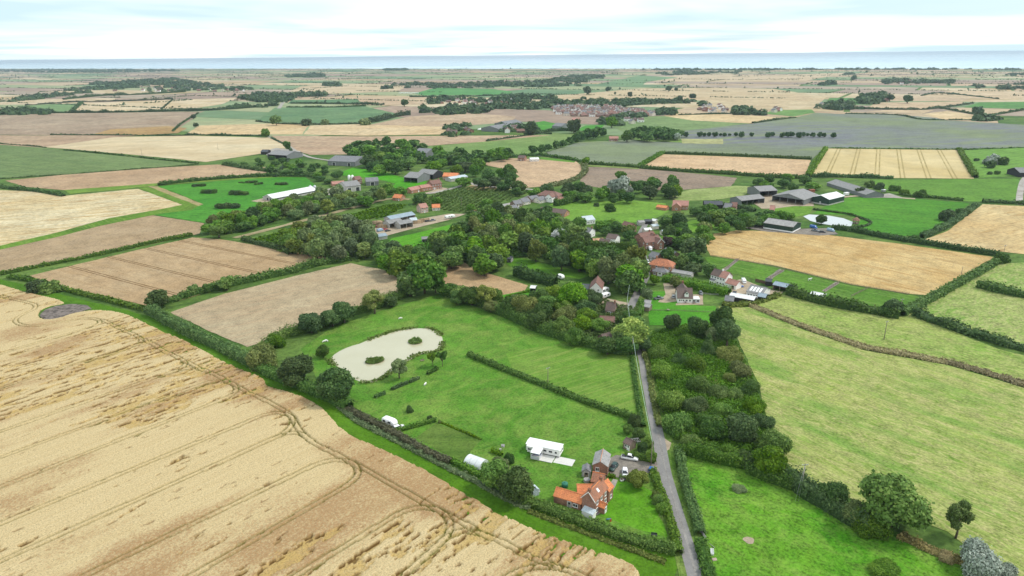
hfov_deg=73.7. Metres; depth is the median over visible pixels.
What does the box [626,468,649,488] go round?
broadleaf tree
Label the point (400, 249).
broadleaf tree
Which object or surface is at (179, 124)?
hedge
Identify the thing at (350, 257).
undergrowth
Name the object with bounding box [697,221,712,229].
broadleaf tree
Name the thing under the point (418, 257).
broadleaf tree
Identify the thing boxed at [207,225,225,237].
broadleaf tree
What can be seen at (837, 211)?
hedge
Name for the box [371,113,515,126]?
stubble field
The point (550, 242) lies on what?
broadleaf tree
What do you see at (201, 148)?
stubble field
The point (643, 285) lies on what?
hedge
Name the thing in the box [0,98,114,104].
stubble field
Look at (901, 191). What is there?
shrub
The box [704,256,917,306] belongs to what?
paddock
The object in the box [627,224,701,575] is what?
road
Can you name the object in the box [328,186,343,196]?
broadleaf tree
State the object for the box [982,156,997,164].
shrub
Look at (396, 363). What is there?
broadleaf tree
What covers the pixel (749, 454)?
shrub
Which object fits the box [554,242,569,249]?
broadleaf tree
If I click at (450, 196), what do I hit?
nursery plants
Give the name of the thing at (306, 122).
shrub
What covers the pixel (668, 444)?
gravel drive
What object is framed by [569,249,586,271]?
broadleaf tree
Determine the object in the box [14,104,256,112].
hedge
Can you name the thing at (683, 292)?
chalet bungalow
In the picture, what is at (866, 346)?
reed ditch
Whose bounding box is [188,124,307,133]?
stubble field
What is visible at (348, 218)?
broadleaf tree
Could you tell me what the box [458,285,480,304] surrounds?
broadleaf tree
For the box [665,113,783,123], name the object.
stubble field
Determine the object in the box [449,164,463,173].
broadleaf tree
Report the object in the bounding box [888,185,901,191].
shrub
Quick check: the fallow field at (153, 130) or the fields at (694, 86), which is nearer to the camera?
the fallow field at (153, 130)
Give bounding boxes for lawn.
[301,294,666,539]
[343,168,403,182]
[390,224,450,248]
[393,179,426,188]
[502,289,536,297]
[506,346,636,412]
[507,256,588,278]
[550,197,668,222]
[600,481,667,536]
[648,291,715,325]
[660,220,732,238]
[763,206,812,216]
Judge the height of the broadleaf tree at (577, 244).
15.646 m
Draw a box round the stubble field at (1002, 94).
[925,90,1023,98]
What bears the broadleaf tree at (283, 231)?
on the nursery ground at (374, 218)
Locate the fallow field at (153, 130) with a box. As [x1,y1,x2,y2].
[96,126,185,134]
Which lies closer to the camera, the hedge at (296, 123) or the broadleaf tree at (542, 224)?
the broadleaf tree at (542, 224)
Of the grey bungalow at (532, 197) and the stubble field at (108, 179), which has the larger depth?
the stubble field at (108, 179)
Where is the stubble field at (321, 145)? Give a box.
[272,135,546,154]
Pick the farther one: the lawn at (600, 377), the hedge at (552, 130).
the hedge at (552, 130)
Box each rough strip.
[148,186,202,205]
[681,139,722,143]
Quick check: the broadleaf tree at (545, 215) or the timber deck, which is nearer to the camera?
the timber deck
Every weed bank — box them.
[336,406,530,509]
[527,508,666,564]
[642,350,661,425]
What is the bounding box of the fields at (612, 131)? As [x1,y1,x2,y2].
[0,69,1014,135]
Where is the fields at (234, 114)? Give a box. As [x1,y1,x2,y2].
[0,69,1023,119]
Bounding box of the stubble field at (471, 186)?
[466,185,509,190]
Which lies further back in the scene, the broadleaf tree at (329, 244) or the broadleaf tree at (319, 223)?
the broadleaf tree at (319, 223)
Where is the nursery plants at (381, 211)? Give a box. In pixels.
[254,203,407,243]
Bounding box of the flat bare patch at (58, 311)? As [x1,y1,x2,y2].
[40,304,90,318]
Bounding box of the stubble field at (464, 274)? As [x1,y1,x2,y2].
[443,262,527,294]
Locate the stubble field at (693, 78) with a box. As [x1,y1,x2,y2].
[657,72,847,81]
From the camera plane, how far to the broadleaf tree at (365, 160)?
773.05 m
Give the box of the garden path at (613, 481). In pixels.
[596,479,616,514]
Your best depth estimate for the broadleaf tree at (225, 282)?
369.33 m
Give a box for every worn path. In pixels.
[724,259,737,270]
[767,269,783,278]
[822,282,838,291]
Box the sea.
[0,53,1023,68]
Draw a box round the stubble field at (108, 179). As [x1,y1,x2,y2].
[5,164,265,189]
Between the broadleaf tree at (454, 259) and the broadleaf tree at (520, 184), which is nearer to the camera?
the broadleaf tree at (454, 259)
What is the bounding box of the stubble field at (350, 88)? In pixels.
[290,84,403,93]
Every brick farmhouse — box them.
[419,178,441,191]
[553,475,613,518]
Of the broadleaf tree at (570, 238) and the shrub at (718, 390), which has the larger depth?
the broadleaf tree at (570, 238)
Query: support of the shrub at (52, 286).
on the ground at (930, 535)
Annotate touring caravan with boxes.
[382,415,397,426]
[444,214,455,218]
[557,273,564,278]
[602,292,610,297]
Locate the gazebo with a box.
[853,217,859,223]
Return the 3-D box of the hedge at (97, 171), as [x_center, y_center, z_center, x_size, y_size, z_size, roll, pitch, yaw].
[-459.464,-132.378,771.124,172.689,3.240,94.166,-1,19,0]
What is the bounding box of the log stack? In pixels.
[377,224,387,227]
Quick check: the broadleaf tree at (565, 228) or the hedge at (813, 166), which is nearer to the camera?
the broadleaf tree at (565, 228)
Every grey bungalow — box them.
[510,200,522,206]
[519,197,530,204]
[526,195,537,202]
[533,196,545,203]
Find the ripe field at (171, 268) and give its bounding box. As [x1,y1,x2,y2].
[30,237,325,304]
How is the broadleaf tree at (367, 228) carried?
on the ground at (930, 535)
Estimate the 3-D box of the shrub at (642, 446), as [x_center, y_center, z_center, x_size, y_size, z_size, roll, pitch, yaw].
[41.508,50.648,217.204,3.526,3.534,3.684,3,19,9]
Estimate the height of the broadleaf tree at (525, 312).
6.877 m
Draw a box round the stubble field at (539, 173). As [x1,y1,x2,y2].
[486,158,580,187]
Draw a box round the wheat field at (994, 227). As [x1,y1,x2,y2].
[925,204,1023,253]
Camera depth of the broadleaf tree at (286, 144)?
941.26 m
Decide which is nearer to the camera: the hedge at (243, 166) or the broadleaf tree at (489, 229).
the broadleaf tree at (489, 229)
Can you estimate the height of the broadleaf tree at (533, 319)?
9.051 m
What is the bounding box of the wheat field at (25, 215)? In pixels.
[0,189,181,245]
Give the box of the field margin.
[0,279,676,575]
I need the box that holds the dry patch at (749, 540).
[743,537,753,543]
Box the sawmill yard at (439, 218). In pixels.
[375,214,463,234]
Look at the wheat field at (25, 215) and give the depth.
577.73 m
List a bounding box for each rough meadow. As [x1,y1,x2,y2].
[670,186,751,200]
[718,306,1023,575]
[757,295,1023,380]
[906,262,1023,343]
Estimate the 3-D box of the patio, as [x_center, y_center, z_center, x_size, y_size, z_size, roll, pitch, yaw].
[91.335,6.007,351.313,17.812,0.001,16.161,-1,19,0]
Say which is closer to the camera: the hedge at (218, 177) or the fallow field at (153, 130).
the hedge at (218, 177)
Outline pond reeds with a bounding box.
[324,326,446,383]
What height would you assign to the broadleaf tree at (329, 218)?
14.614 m
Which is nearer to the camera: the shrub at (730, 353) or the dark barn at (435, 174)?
the shrub at (730, 353)
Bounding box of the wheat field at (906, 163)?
[814,148,973,178]
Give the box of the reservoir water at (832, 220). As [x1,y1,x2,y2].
[803,214,852,225]
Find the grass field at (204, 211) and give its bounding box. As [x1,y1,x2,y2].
[156,177,315,222]
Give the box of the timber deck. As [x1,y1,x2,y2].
[530,446,554,462]
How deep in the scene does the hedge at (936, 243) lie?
450.14 m
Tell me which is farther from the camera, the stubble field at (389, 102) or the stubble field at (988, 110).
the stubble field at (389, 102)
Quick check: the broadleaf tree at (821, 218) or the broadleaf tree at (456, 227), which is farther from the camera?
the broadleaf tree at (821, 218)
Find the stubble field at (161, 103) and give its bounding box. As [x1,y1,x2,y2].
[76,100,169,110]
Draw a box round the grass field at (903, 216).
[812,197,968,235]
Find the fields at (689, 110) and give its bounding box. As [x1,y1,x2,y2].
[0,69,1023,122]
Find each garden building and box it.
[637,220,644,225]
[642,227,651,231]
[644,219,651,223]
[650,223,658,229]
[652,218,657,223]
[671,269,693,278]
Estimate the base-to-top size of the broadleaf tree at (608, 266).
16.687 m
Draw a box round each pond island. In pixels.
[365,356,384,363]
[408,337,421,344]
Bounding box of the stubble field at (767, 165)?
[645,154,810,174]
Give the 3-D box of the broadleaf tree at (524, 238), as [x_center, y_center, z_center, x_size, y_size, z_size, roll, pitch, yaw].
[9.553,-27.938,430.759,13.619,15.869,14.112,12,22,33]
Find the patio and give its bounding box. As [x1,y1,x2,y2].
[676,294,702,304]
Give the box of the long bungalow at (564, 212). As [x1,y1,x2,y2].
[541,207,569,216]
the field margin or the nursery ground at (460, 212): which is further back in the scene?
the nursery ground at (460, 212)
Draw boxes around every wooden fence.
[650,309,697,311]
[713,255,908,294]
[755,278,785,288]
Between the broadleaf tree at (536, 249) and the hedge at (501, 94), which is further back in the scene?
the hedge at (501, 94)
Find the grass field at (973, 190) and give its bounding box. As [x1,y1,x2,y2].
[873,179,1018,201]
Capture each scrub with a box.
[722,291,782,307]
[896,530,964,565]
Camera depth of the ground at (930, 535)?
491.65 m
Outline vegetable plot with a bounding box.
[416,423,480,461]
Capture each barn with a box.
[267,150,302,158]
[328,155,362,165]
[330,180,343,186]
[338,180,360,191]
[365,177,378,185]
[404,171,430,182]
[406,185,420,193]
[417,148,433,156]
[419,169,442,178]
[481,123,510,131]
[494,120,522,124]
[552,123,567,128]
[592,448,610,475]
[703,201,722,208]
[723,203,732,208]
[730,194,764,204]
[747,185,777,194]
[763,218,800,232]
[772,188,817,204]
[811,191,844,205]
[1007,167,1023,176]
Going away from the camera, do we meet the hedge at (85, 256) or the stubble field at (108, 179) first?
the hedge at (85, 256)
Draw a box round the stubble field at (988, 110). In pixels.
[941,108,1015,113]
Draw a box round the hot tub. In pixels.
[583,477,589,482]
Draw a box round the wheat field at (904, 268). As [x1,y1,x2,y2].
[707,230,992,294]
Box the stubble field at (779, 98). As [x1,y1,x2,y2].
[549,88,825,107]
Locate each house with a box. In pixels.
[352,176,361,183]
[443,172,459,179]
[507,256,512,261]
[518,155,526,160]
[530,285,536,291]
[537,190,564,202]
[581,215,595,224]
[583,276,603,292]
[586,226,595,236]
[599,233,620,242]
[609,136,618,140]
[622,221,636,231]
[629,119,635,123]
[635,229,656,243]
[639,234,664,249]
[648,251,662,260]
[649,256,675,275]
[660,247,679,259]
[672,200,688,210]
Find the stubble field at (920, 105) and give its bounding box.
[869,102,962,108]
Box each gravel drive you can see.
[598,298,627,306]
[607,455,658,476]
[658,283,676,302]
[665,439,670,449]
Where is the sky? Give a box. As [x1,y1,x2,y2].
[0,0,1023,61]
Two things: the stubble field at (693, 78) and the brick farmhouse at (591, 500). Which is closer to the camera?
the brick farmhouse at (591, 500)
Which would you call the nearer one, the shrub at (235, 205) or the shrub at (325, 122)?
the shrub at (235, 205)
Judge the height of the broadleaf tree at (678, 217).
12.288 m
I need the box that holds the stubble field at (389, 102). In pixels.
[295,97,424,105]
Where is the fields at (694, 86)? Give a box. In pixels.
[0,70,944,98]
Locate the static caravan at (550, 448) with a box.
[526,437,563,456]
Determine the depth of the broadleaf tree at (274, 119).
1267.13 m
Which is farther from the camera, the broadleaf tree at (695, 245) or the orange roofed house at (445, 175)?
the orange roofed house at (445, 175)
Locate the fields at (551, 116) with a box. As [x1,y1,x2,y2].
[0,69,1023,124]
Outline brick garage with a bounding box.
[656,204,668,210]
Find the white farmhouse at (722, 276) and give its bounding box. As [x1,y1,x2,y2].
[709,268,741,289]
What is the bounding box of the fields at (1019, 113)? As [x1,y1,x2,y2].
[0,70,1023,115]
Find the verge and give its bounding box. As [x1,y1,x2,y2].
[633,347,702,575]
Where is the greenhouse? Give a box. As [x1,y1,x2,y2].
[531,484,539,496]
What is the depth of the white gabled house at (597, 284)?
357.95 m
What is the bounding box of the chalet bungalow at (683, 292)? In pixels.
[675,281,699,302]
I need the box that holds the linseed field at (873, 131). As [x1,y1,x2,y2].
[537,113,1023,164]
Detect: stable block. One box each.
[730,292,756,301]
[746,284,769,297]
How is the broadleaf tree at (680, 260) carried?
on the ground at (930, 535)
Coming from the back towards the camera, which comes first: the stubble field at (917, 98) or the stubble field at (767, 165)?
the stubble field at (917, 98)
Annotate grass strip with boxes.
[0,187,197,248]
[65,172,270,193]
[540,158,574,162]
[588,162,638,168]
[634,139,681,142]
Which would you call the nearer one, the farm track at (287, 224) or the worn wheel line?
the worn wheel line
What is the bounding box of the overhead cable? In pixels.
[627,290,651,438]
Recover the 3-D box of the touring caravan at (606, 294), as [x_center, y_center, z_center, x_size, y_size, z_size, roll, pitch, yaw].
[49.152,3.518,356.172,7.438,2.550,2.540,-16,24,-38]
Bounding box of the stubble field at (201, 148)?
[49,136,285,161]
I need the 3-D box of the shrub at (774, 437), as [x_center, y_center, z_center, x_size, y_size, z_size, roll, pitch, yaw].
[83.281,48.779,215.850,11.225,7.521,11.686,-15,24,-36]
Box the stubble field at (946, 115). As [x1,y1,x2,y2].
[926,111,972,119]
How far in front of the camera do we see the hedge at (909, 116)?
1325.65 m
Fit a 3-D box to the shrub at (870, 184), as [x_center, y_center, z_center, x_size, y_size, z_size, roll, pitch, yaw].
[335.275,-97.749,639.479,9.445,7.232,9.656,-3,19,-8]
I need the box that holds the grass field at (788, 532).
[686,456,968,575]
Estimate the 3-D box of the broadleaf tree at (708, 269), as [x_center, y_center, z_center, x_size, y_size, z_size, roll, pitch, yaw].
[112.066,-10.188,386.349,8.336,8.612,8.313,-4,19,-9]
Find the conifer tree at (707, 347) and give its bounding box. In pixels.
[700,333,715,357]
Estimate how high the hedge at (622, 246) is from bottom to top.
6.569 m
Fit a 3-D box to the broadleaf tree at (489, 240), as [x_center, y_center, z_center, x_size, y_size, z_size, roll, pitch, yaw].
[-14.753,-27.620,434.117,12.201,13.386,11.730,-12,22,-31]
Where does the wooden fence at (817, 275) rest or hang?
on the ground at (930, 535)
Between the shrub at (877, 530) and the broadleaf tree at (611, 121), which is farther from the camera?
the broadleaf tree at (611, 121)
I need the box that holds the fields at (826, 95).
[0,69,1023,111]
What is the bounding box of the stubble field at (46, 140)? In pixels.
[0,135,122,147]
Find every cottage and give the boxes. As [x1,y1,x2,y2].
[392,194,405,200]
[416,203,427,212]
[432,204,439,210]
[597,332,612,338]
[605,300,617,312]
[732,202,737,208]
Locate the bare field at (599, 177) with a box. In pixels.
[580,167,736,189]
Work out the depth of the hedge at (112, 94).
2380.52 m
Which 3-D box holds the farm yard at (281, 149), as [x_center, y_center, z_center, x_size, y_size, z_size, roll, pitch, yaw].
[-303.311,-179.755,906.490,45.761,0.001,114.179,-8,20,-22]
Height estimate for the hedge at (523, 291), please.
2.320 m
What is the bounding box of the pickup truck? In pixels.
[621,453,637,461]
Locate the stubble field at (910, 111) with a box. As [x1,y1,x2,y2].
[868,110,932,113]
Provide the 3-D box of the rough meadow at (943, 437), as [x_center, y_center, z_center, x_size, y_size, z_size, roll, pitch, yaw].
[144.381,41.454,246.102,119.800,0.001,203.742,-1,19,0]
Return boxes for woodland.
[0,67,1023,136]
[200,125,836,240]
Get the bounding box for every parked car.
[608,461,618,471]
[622,467,627,474]
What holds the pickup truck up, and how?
on the gravel drive at (630, 465)
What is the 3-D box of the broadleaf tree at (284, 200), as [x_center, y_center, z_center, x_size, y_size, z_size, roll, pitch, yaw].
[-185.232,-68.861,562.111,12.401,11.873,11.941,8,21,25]
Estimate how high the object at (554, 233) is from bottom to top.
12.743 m
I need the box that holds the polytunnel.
[464,454,488,469]
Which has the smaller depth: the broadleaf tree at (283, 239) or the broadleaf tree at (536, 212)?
the broadleaf tree at (283, 239)
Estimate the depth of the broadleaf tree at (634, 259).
383.83 m
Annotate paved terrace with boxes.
[554,457,574,465]
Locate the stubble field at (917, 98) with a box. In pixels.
[890,95,969,100]
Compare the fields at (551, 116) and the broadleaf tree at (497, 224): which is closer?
the broadleaf tree at (497, 224)
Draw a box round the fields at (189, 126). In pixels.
[0,69,1023,135]
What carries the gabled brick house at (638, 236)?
on the ground at (930, 535)
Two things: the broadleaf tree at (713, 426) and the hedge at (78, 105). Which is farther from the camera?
the hedge at (78, 105)
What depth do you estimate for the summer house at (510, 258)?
417.52 m
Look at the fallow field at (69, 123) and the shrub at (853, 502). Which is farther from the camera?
the fallow field at (69, 123)
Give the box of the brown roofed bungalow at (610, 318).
[600,315,614,327]
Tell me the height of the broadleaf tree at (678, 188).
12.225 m
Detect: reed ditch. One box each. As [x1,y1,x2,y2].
[749,303,947,364]
[946,358,1023,386]
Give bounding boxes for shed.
[261,149,270,154]
[263,186,314,200]
[378,233,387,239]
[383,218,402,227]
[384,211,415,220]
[394,219,412,228]
[445,174,467,181]
[529,157,538,161]
[581,463,591,476]
[622,437,635,450]
[644,303,651,311]
[724,295,734,301]
[757,292,767,298]
[827,179,883,197]
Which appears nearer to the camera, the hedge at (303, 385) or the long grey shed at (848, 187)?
the hedge at (303, 385)
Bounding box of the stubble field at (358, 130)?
[304,124,445,135]
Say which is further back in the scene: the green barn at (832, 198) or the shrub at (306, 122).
the shrub at (306, 122)
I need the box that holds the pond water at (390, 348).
[332,328,442,382]
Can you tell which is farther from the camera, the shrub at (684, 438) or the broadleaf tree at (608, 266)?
the broadleaf tree at (608, 266)
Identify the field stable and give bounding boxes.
[765,278,772,285]
[772,281,789,290]
[810,291,825,296]
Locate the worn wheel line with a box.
[641,351,696,575]
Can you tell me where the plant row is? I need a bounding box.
[441,422,480,439]
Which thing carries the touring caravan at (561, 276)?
on the ground at (930, 535)
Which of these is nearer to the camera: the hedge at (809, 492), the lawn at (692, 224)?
the hedge at (809, 492)
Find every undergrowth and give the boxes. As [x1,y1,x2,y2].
[229,195,360,233]
[276,239,373,261]
[411,231,625,268]
[502,297,640,339]
[646,323,770,452]
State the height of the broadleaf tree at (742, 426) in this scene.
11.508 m
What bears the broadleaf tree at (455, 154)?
on the ground at (930, 535)
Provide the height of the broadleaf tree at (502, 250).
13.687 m
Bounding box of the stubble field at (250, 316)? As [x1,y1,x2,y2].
[171,263,397,346]
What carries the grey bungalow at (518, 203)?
on the ground at (930, 535)
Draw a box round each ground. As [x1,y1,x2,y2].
[0,69,1023,575]
[256,204,407,243]
[411,189,525,213]
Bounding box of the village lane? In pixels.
[427,183,532,204]
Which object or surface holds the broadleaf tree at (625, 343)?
on the ground at (930, 535)
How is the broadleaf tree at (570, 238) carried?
on the ground at (930, 535)
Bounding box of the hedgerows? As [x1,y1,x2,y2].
[0,68,1023,108]
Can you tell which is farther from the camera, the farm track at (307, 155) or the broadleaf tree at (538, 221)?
the farm track at (307, 155)
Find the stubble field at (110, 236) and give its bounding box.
[0,215,203,271]
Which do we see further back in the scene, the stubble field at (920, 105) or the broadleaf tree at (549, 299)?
the stubble field at (920, 105)
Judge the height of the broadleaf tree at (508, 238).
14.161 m
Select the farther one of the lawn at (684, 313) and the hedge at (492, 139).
the hedge at (492, 139)
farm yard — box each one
[253,198,268,201]
[266,148,299,157]
[426,187,446,193]
[729,279,781,298]
[746,225,836,235]
[754,193,813,208]
[864,193,902,197]
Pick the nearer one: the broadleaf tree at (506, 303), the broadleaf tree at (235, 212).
the broadleaf tree at (506, 303)
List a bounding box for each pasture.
[0,145,194,177]
[28,103,75,111]
[259,106,394,123]
[288,99,359,103]
[415,88,511,94]
[427,133,573,154]
[535,121,554,131]
[579,125,603,130]
[596,76,677,86]
[614,116,749,130]
[767,109,814,115]
[827,98,857,103]
[963,102,1023,108]
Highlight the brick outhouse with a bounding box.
[590,471,606,483]
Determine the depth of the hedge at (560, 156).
834.67 m
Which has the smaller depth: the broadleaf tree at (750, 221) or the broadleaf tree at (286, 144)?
the broadleaf tree at (750, 221)
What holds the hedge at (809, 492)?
on the ground at (930, 535)
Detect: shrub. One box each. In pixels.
[24,278,43,293]
[36,279,63,294]
[214,203,222,208]
[221,202,232,208]
[229,203,241,208]
[234,190,241,195]
[240,191,248,195]
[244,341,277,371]
[267,333,286,347]
[301,119,311,125]
[320,119,328,124]
[359,118,370,124]
[406,405,413,413]
[503,452,514,463]
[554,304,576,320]
[604,204,615,211]
[627,413,640,427]
[637,441,647,452]
[647,343,670,360]
[651,359,675,380]
[651,490,659,497]
[651,494,663,504]
[655,389,684,410]
[655,502,667,515]
[661,411,692,439]
[671,352,686,364]
[677,333,696,347]
[679,433,702,443]
[682,395,710,413]
[684,354,707,373]
[685,374,711,393]
[689,93,695,97]
[694,412,710,427]
[707,383,728,400]
[710,401,733,417]
[714,345,744,363]
[720,443,741,454]
[722,372,736,384]
[727,386,743,400]
[729,360,751,379]
[731,483,747,493]
[737,449,754,469]
[739,378,760,395]
[741,396,766,414]
[750,412,776,432]
[753,427,793,453]
[815,480,849,503]
[840,498,864,524]
[851,504,893,540]
[855,187,864,190]
[863,180,875,187]
[865,556,902,575]
[873,182,884,189]
[877,305,892,317]
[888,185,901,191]
[898,189,909,194]
[913,189,927,197]
[938,209,956,221]
[938,549,955,565]
[954,208,970,216]
[957,535,1004,575]
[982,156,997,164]
[983,160,996,167]
[990,153,1000,157]
[993,252,1010,263]
[997,156,1009,164]
[1000,562,1018,575]
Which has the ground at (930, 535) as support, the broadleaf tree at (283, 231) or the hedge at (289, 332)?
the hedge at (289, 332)
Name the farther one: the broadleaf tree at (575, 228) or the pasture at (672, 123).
the pasture at (672, 123)
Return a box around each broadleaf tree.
[143,289,169,306]
[186,284,198,292]
[202,284,213,292]
[205,214,218,223]
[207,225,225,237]
[217,275,233,289]
[220,213,236,222]
[220,219,234,233]
[230,210,240,215]
[245,206,259,216]
[261,128,269,136]
[269,115,281,124]
[275,353,313,386]
[277,227,297,239]
[277,233,296,245]
[279,197,292,207]
[281,204,294,216]
[282,141,290,147]
[282,201,296,206]
[284,238,303,253]
[287,199,300,205]
[288,193,300,199]
[290,221,307,227]
[296,312,322,332]
[297,226,312,242]
[299,242,309,255]
[301,200,313,215]
[304,238,326,257]
[306,233,315,242]
[307,215,324,228]
[311,219,330,229]
[311,228,321,234]
[314,234,331,242]
[314,367,354,399]
[315,344,329,357]
[320,199,334,212]
[320,309,340,326]
[321,225,332,234]
[324,213,342,223]
[325,240,341,254]
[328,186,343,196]
[328,229,342,240]
[330,220,344,229]
[331,244,346,258]
[331,301,356,322]
[337,226,351,233]
[341,231,359,241]
[342,213,357,226]
[343,237,358,254]
[348,219,363,232]
[356,241,371,258]
[358,219,372,233]
[359,155,375,166]
[359,224,374,239]
[361,289,384,313]
[362,231,378,245]
[370,240,385,253]
[372,151,385,159]
[373,250,385,262]
[376,254,388,269]
[384,296,397,306]
[385,240,402,248]
[386,160,404,173]
[386,249,413,276]
[387,246,403,254]
[391,358,407,377]
[395,271,420,295]
[400,157,416,169]
[401,99,408,106]
[402,244,413,253]
[406,256,446,293]
[411,246,427,255]
[411,253,426,264]
[424,161,442,169]
[425,252,435,258]
[427,231,447,244]
[427,353,435,362]
[430,238,448,256]
[430,280,445,292]
[434,255,447,269]
[436,350,446,366]
[437,283,458,295]
[440,251,463,268]
[443,245,464,254]
[445,231,466,240]
[445,235,460,246]
[447,152,461,162]
[447,224,465,234]
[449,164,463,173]
[449,221,470,232]
[450,290,461,303]
[451,285,463,290]
[457,240,467,253]
[458,162,471,172]
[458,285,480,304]
[464,236,483,255]
[465,211,484,222]
[466,232,481,239]
[467,245,482,266]
[467,245,486,255]
[468,210,484,218]
[468,216,481,231]
[470,158,485,169]
[472,253,496,275]
[473,222,487,232]
[475,284,496,300]
[476,179,491,189]
[477,205,492,220]
[477,224,499,240]
[479,458,508,487]
[480,234,498,249]
[482,300,497,311]
[484,208,501,222]
[486,243,509,262]
[487,221,500,229]
[487,253,503,270]
[487,288,503,301]
[488,176,501,187]
[491,201,504,211]
[492,456,509,468]
[496,464,535,502]
[497,213,514,223]
[497,223,512,235]
[497,231,518,248]
[500,296,513,309]
[501,219,515,230]
[503,163,517,174]
[503,204,516,216]
[510,294,528,297]
[510,295,538,312]
[511,180,527,190]
[514,207,526,221]
[514,223,533,240]
[517,222,534,232]
[517,231,535,252]
[518,308,533,316]
[521,213,538,221]
[524,121,537,133]
[526,311,546,327]
[527,238,546,261]
[528,289,548,298]
[530,218,544,228]
[531,210,540,218]
[532,205,552,211]
[532,227,551,236]
[532,234,547,241]
[533,221,551,229]
[534,301,552,320]
[537,295,555,306]
[539,183,553,191]
[539,210,556,221]
[541,236,558,250]
[544,285,560,296]
[545,217,562,231]
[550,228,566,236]
[550,244,569,270]
[551,309,566,319]
[552,315,575,332]
[553,228,566,242]
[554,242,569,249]
[554,300,572,311]
[556,282,587,304]
[558,225,570,233]
[560,182,575,192]
[562,218,573,225]
[562,232,582,244]
[564,327,582,345]
[566,119,580,132]
[566,223,586,233]
[568,240,585,255]
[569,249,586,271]
[572,216,586,225]
[572,314,591,330]
[573,299,597,310]
[576,307,598,318]
[577,191,593,201]
[578,231,591,241]
[579,185,592,192]
[582,86,590,93]
[582,157,589,162]
[583,248,610,263]
[584,258,600,278]
[585,245,594,253]
[586,289,602,302]
[591,318,609,331]
[595,336,618,354]
[597,256,621,283]
[603,248,615,259]
[606,116,617,127]
[607,175,629,192]
[611,316,651,343]
[612,331,623,344]
[613,270,641,294]
[614,251,631,264]
[614,335,639,352]
[615,171,626,177]
[615,264,643,284]
[619,310,639,322]
[621,130,633,141]
[622,424,632,433]
[625,245,647,260]
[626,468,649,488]
[630,256,650,271]
[631,261,648,278]
[632,427,645,439]
[633,316,645,325]
[639,337,650,350]
[640,288,653,299]
[642,185,658,198]
[644,438,653,446]
[646,450,656,461]
[650,275,659,283]
[657,216,672,227]
[661,224,676,236]
[661,247,674,258]
[662,186,678,198]
[663,236,672,246]
[663,313,681,330]
[669,275,681,287]
[670,184,682,197]
[671,212,687,225]
[672,238,683,249]
[672,254,688,268]
[674,133,680,139]
[677,228,692,236]
[677,233,694,239]
[679,237,706,253]
[683,262,702,272]
[684,252,704,263]
[687,316,708,334]
[696,212,711,222]
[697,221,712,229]
[697,234,709,244]
[700,414,727,439]
[701,263,716,276]
[702,203,718,211]
[704,327,717,339]
[708,210,725,220]
[708,306,735,326]
[714,318,740,345]
[722,207,738,215]
[725,411,758,443]
[743,215,757,228]
[751,445,788,474]
[816,214,827,223]
[858,469,935,531]
[884,298,904,311]
[886,94,895,101]
[903,95,913,102]
[945,498,974,538]
[972,106,984,114]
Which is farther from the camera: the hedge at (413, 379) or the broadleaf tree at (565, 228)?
the broadleaf tree at (565, 228)
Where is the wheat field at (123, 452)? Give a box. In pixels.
[0,285,638,575]
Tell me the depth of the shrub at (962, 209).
523.69 m
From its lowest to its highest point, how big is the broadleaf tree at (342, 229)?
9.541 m
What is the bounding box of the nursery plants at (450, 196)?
[412,187,527,211]
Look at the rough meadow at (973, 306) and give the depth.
339.35 m
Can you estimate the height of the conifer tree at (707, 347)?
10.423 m
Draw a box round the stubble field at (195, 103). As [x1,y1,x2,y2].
[163,98,235,108]
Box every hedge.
[0,142,46,147]
[0,163,198,178]
[0,184,65,195]
[0,232,192,274]
[6,274,60,285]
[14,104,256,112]
[25,97,171,105]
[50,133,191,135]
[61,285,144,311]
[62,89,185,99]
[63,149,198,163]
[70,102,83,109]
[143,303,251,367]
[157,171,306,185]
[160,99,173,108]
[162,251,348,305]
[171,112,198,130]
[185,133,268,135]
[221,161,321,177]
[240,235,293,254]
[249,289,408,349]
[251,362,354,409]
[255,120,358,124]
[270,137,292,176]
[286,104,365,107]
[291,101,384,104]
[344,405,451,463]
[358,109,410,123]
[374,390,385,397]
[391,380,407,389]
[396,416,436,430]
[409,93,508,96]
[409,376,419,382]
[426,366,438,374]
[444,286,628,356]
[450,456,480,477]
[466,350,636,419]
[486,132,551,140]
[490,152,537,161]
[490,447,502,456]
[505,289,529,297]
[512,262,559,285]
[518,494,676,556]
[523,126,572,134]
[538,152,581,161]
[549,162,588,186]
[553,193,579,205]
[584,240,633,249]
[588,161,808,178]
[608,472,615,478]
[624,451,655,463]
[629,235,646,293]
[629,353,646,426]
[636,299,644,315]
[637,150,664,164]
[649,466,683,553]
[661,272,731,295]
[665,151,811,159]
[674,437,750,469]
[674,444,706,534]
[678,112,732,114]
[694,536,717,575]
[714,199,755,211]
[745,461,796,490]
[752,117,796,122]
[784,462,871,529]
[785,282,900,318]
[806,146,828,176]
[811,171,893,178]
[813,208,861,217]
[816,101,973,109]
[830,147,1023,149]
[831,223,999,255]
[845,112,971,119]
[852,217,871,227]
[901,256,1001,315]
[903,192,963,200]
[911,304,1023,351]
[919,202,980,237]
[920,92,998,98]
[935,105,975,114]
[956,147,979,177]
[975,278,1023,297]
[982,198,1023,204]
[990,108,1023,114]
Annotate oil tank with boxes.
[562,481,567,488]
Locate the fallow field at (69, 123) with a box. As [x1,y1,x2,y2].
[0,111,203,135]
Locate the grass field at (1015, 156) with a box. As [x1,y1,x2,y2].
[964,148,1023,177]
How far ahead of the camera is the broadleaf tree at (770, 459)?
200.72 m
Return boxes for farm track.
[233,198,408,237]
[269,137,327,160]
[844,195,914,198]
[1016,177,1023,204]
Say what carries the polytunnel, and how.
on the ground at (930, 535)

